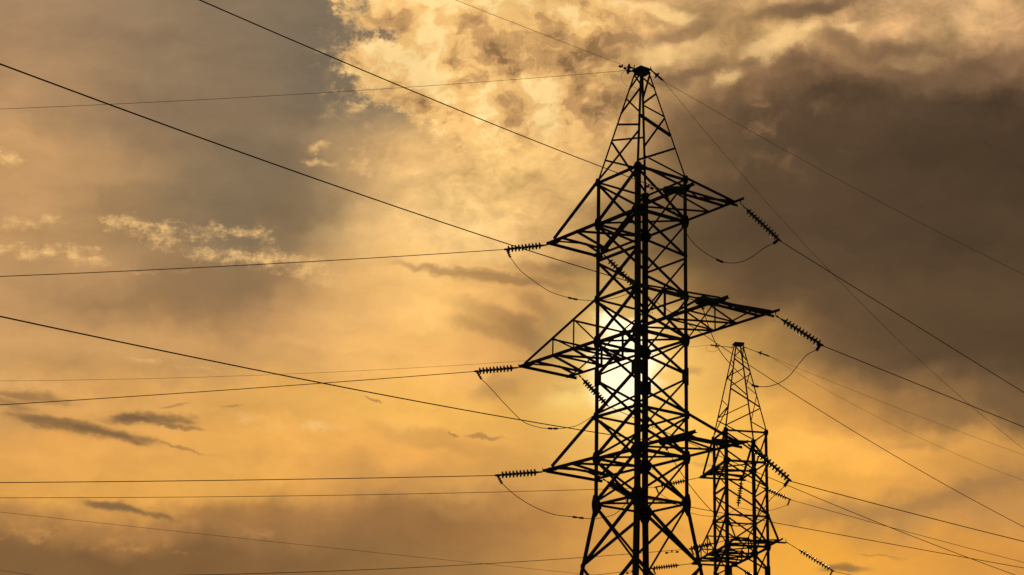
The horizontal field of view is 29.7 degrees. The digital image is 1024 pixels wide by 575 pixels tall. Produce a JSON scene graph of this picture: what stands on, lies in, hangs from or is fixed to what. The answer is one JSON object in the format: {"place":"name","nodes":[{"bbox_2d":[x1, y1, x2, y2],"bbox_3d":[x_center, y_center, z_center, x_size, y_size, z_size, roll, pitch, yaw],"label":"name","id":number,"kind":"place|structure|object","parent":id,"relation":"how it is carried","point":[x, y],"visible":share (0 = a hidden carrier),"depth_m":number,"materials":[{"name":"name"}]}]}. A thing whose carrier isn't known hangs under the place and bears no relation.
{"place":"outdoors","nodes":[
{"label":"outdoors","id":0,"kind":"place"},
{"bbox_2d":[0,0,1023,574],"label":"sky","id":1,"kind":"structure","parent":0,"point":[916,106],"materials":[{"name":"orange"}]},
{"label":"ground","id":2,"kind":"structure","parent":0,"visible":0},
{"bbox_2d":[519,65,779,574],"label":"lattice tower","id":3,"kind":"structure","parent":2,"relation":"on","point":[639,497],"depth_m":63.56,"materials":[{"name":"metal"}]},
{"bbox_2d":[474,364,518,379],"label":"insulator string","id":4,"kind":"object","parent":3,"relation":"attached to","point":[494,369],"visible":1,"depth_m":67.12,"materials":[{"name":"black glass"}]},
{"bbox_2d":[0,371,473,404],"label":"conductor","id":5,"kind":"object","parent":4,"relation":"attached to","point":[231,389],"visible":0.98,"depth_m":63.63,"materials":[{"name":"metal"}]},
{"bbox_2d":[481,379,591,429],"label":"jumper cable","id":6,"kind":"object","parent":4,"relation":"hanging from","point":[532,425],"visible":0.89,"depth_m":67.25,"materials":[{"name":"metal"}]},
{"bbox_2d":[494,468,542,483],"bbox_3d":[0.224,6.319,64.792,1.715,0.670,0.250,6,-18,-16],"label":"insulator string","id":7,"kind":"object","parent":3,"relation":"attached to","point":[517,473],"visible":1,"depth_m":64.75,"materials":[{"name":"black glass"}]},
{"bbox_2d":[0,475,493,482],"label":"conductor","id":8,"kind":"object","parent":7,"relation":"attached to","point":[238,480],"visible":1,"depth_m":61.39,"materials":[{"name":"metal"}]},
{"bbox_2d":[502,483,625,518],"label":"jumper cable","id":9,"kind":"object","parent":7,"relation":"hanging from","point":[561,515],"visible":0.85,"depth_m":65.35,"materials":[{"name":"metal"}]},
{"bbox_2d":[504,241,547,257],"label":"insulator string","id":10,"kind":"object","parent":3,"relation":"attached to","point":[529,247],"visible":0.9,"depth_m":67.27,"materials":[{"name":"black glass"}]},
{"bbox_2d":[0,249,503,276],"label":"conductor","id":11,"kind":"object","parent":10,"relation":"attached to","point":[250,264],"visible":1,"depth_m":63.60,"materials":[{"name":"metal"}]},
{"bbox_2d":[510,257,626,300],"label":"jumper cable","id":12,"kind":"object","parent":10,"relation":"hanging from","point":[558,294],"visible":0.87,"depth_m":67.58,"materials":[{"name":"metal"}]},
{"bbox_2d":[579,375,607,407],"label":"insulator string","id":13,"kind":"object","parent":3,"relation":"attached to","point":[601,399],"visible":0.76,"depth_m":68.31,"materials":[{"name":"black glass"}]},
{"bbox_2d":[608,406,1014,574],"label":"conductor","id":14,"kind":"object","parent":13,"relation":"attached to","point":[833,504],"visible":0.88,"depth_m":74.31,"materials":[{"name":"metal"}]},
{"bbox_2d":[603,479,630,501],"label":"insulator string","id":15,"kind":"object","parent":3,"relation":"attached to","point":[619,490],"visible":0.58,"depth_m":66.29,"materials":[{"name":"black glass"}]},
{"bbox_2d":[648,499,1022,567],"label":"conductor","id":16,"kind":"object","parent":15,"relation":"attached to","point":[844,535],"visible":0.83,"depth_m":72.47,"materials":[{"name":"metal"}]},
{"bbox_2d":[603,254,633,292],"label":"insulator string","id":17,"kind":"object","parent":3,"relation":"attached to","point":[614,265],"visible":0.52,"depth_m":68.62,"materials":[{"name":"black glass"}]},
{"bbox_2d":[648,296,1023,526],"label":"conductor","id":18,"kind":"object","parent":17,"relation":"attached to","point":[844,425],"visible":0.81,"depth_m":73.75,"materials":[{"name":"metal"}]},
{"bbox_2d":[650,66,663,80],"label":"insulator string","id":19,"kind":"object","parent":3,"relation":"attached to","point":[659,77],"visible":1,"depth_m":66.75,"materials":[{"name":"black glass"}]},
{"bbox_2d":[664,82,1023,448],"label":"ground wire","id":20,"kind":"object","parent":19,"relation":"attached to","point":[829,270],"visible":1,"depth_m":71.59,"materials":[{"name":"metal"}]},
{"bbox_2d":[664,81,1023,274],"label":"ground wire","id":21,"kind":"object","parent":19,"relation":"attached to","point":[834,177],"visible":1,"depth_m":70.18,"materials":[{"name":"metal"}]},
{"bbox_2d":[658,432,688,450],"bbox_3d":[4.917,4.645,58.559,0.276,0.856,1.674,-12,-22,35],"label":"insulator string","id":22,"kind":"object","parent":3,"relation":"attached to","point":[671,439],"visible":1,"depth_m":58.37,"materials":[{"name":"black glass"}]},
{"bbox_2d":[0,316,658,441],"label":"conductor","id":23,"kind":"object","parent":22,"relation":"attached to","point":[296,377],"visible":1,"depth_m":38.35,"materials":[{"name":"metal"}]},
{"bbox_2d":[667,450,784,525],"bbox_3d":[6.595,6.283,59.041,4.879,2.033,0.072,13,-21,-34],"label":"jumper cable","id":24,"kind":"object","parent":22,"relation":"hanging from","point":[724,522],"visible":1,"depth_m":58.64,"materials":[{"name":"metal"}]},
{"bbox_2d":[662,186,684,199],"bbox_3d":[5.132,-3.013,61.010,0.250,0.970,1.657,-8,-20,27],"label":"insulator string","id":25,"kind":"object","parent":3,"relation":"attached to","point":[667,190],"visible":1,"depth_m":60.72,"materials":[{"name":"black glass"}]},
{"bbox_2d":[199,0,663,189],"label":"conductor","id":26,"kind":"object","parent":25,"relation":"attached to","point":[411,90],"visible":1,"depth_m":44.24,"materials":[{"name":"metal"}]},
{"bbox_2d":[668,199,773,262],"bbox_3d":[6.719,-1.526,61.525,4.836,1.583,0.072,15,-22,-37],"label":"jumper cable","id":27,"kind":"object","parent":25,"relation":"hanging from","point":[718,260],"visible":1,"depth_m":61.09,"materials":[{"name":"metal"}]},
{"bbox_2d":[695,297,719,309],"bbox_3d":[5.968,0.481,58.541,0.303,0.784,1.702,-9,-20,30],"label":"insulator string","id":28,"kind":"object","parent":3,"relation":"attached to","point":[700,301],"visible":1,"depth_m":58.28,"materials":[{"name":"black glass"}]},
{"bbox_2d":[0,63,695,300],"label":"conductor","id":29,"kind":"object","parent":28,"relation":"attached to","point":[307,175],"visible":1,"depth_m":36.61,"materials":[{"name":"metal"}]},
{"bbox_2d":[703,309,815,387],"bbox_3d":[7.632,2.100,58.996,4.877,2.073,0.072,14,-22,-35],"label":"jumper cable","id":30,"kind":"object","parent":28,"relation":"hanging from","point":[753,385],"visible":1,"depth_m":58.44,"materials":[{"name":"metal"}]},
{"bbox_2d":[740,201,780,244],"bbox_3d":[8.141,-2.093,63.132,1.620,1.314,0.249,11,-20,-27],"label":"insulator string","id":31,"kind":"object","parent":3,"relation":"attached to","point":[764,226],"visible":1,"depth_m":63.12,"materials":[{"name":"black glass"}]},
{"bbox_2d":[781,241,1023,392],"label":"conductor","id":32,"kind":"object","parent":31,"relation":"attached to","point":[901,316],"visible":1,"depth_m":65.47,"materials":[{"name":"metal"}]},
{"bbox_2d":[747,443,791,486],"bbox_3d":[8.093,5.551,60.620,1.582,1.383,0.249,8,-19,-21],"label":"insulator string","id":33,"kind":"object","parent":3,"relation":"attached to","point":[763,457],"visible":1,"depth_m":60.60,"materials":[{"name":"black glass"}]},
{"bbox_2d":[792,481,1023,541],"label":"conductor","id":34,"kind":"object","parent":33,"relation":"attached to","point":[905,511],"visible":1,"depth_m":63.04,"materials":[{"name":"metal"}]},
{"bbox_2d":[775,312,823,351],"bbox_3d":[9.042,1.403,60.626,1.691,1.152,0.272,7,-19,-19],"label":"insulator string","id":35,"kind":"object","parent":3,"relation":"attached to","point":[818,344],"visible":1,"depth_m":60.62,"materials":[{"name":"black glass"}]},
{"bbox_2d":[824,346,1023,426],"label":"conductor","id":36,"kind":"object","parent":35,"relation":"attached to","point":[922,386],"visible":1,"depth_m":62.72,"materials":[{"name":"metal"}]},
{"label":"insulator string","id":37,"kind":"object","parent":3,"relation":"attached to","visible":0},
{"bbox_2d":[9,70,625,108],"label":"ground wire","id":38,"kind":"object","parent":37,"relation":"attached to","point":[308,93],"visible":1,"depth_m":62.27,"materials":[{"name":"metal"}]},
{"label":"insulator string","id":39,"kind":"object","parent":3,"relation":"attached to","visible":0},
{"bbox_2d":[456,0,626,66],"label":"ground wire","id":40,"kind":"object","parent":39,"relation":"attached to","point":[538,32],"visible":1,"depth_m":59.59,"materials":[{"name":"metal"}]},
{"bbox_2d":[692,342,785,574],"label":"lattice tower","id":41,"kind":"structure","parent":2,"relation":"on","point":[718,554],"depth_m":94.98,"materials":[{"name":"metal"}]},
{"bbox_2d":[3,512,578,573],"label":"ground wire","id":42,"kind":"object","parent":41,"relation":"attached to","point":[281,542],"visible":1,"depth_m":81.89,"materials":[{"name":"metal"}]},
{"bbox_2d":[651,561,692,574],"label":"insulator string","id":43,"kind":"object","parent":41,"relation":"attached to","point":[664,566],"visible":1,"depth_m":97.92,"materials":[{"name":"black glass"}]},
{"bbox_2d":[654,475,700,492],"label":"insulator string","id":44,"kind":"object","parent":41,"relation":"attached to","point":[676,482],"visible":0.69,"depth_m":97.72,"materials":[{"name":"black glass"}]},
{"bbox_2d":[0,487,653,497],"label":"conductor","id":45,"kind":"object","parent":44,"relation":"attached to","point":[263,496],"visible":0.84,"depth_m":91.88,"materials":[{"name":"metal"}]},
{"bbox_2d":[661,494,785,516],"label":"jumper cable","id":46,"kind":"object","parent":44,"relation":"hanging from","point":[730,512],"visible":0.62,"depth_m":97.75,"materials":[{"name":"metal"}]},
{"bbox_2d":[689,538,732,554],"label":"insulator string","id":47,"kind":"object","parent":41,"relation":"attached to","point":[702,546],"visible":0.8,"depth_m":90.98,"materials":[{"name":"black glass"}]},
{"bbox_2d":[204,549,680,574],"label":"conductor","id":48,"kind":"object","parent":47,"relation":"attached to","point":[419,567],"visible":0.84,"depth_m":87.08,"materials":[{"name":"metal"}]},
{"bbox_2d":[736,479,742,505],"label":"insulator string","id":49,"kind":"object","parent":41,"relation":"attached to","point":[740,491],"visible":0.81,"depth_m":97.94,"materials":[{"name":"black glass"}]},
{"bbox_2d":[744,347,769,356],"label":"insulator string","id":50,"kind":"object","parent":41,"relation":"attached to","point":[760,353],"visible":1,"depth_m":97.19,"materials":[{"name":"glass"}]},
{"bbox_2d":[771,357,1021,479],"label":"ground wire","id":51,"kind":"object","parent":50,"relation":"attached to","point":[890,423],"visible":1,"depth_m":100.59,"materials":[{"name":"metal"}]},
{"bbox_2d":[772,357,1022,454],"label":"ground wire","id":52,"kind":"object","parent":50,"relation":"attached to","point":[896,407],"visible":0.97,"depth_m":99.99,"materials":[{"name":"metal"}]},
{"bbox_2d":[746,480,790,505],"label":"insulator string","id":53,"kind":"object","parent":41,"relation":"attached to","point":[778,494],"visible":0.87,"depth_m":98.61,"materials":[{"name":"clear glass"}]},
{"bbox_2d":[792,500,1023,562],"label":"conductor","id":54,"kind":"object","parent":53,"relation":"attached to","point":[906,531],"visible":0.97,"depth_m":101.42,"materials":[{"name":"metal"}]},
{"bbox_2d":[785,539,833,574],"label":"insulator string","id":55,"kind":"object","parent":41,"relation":"attached to","point":[817,561],"visible":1,"depth_m":91.94,"materials":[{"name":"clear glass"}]},
{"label":"insulator string","id":56,"kind":"object","parent":41,"relation":"attached to","visible":0},
{"bbox_2d":[29,345,705,380],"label":"ground wire","id":57,"kind":"object","parent":56,"relation":"attached to","point":[275,374],"visible":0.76,"depth_m":90.37,"materials":[{"name":"metal"}]}
]}

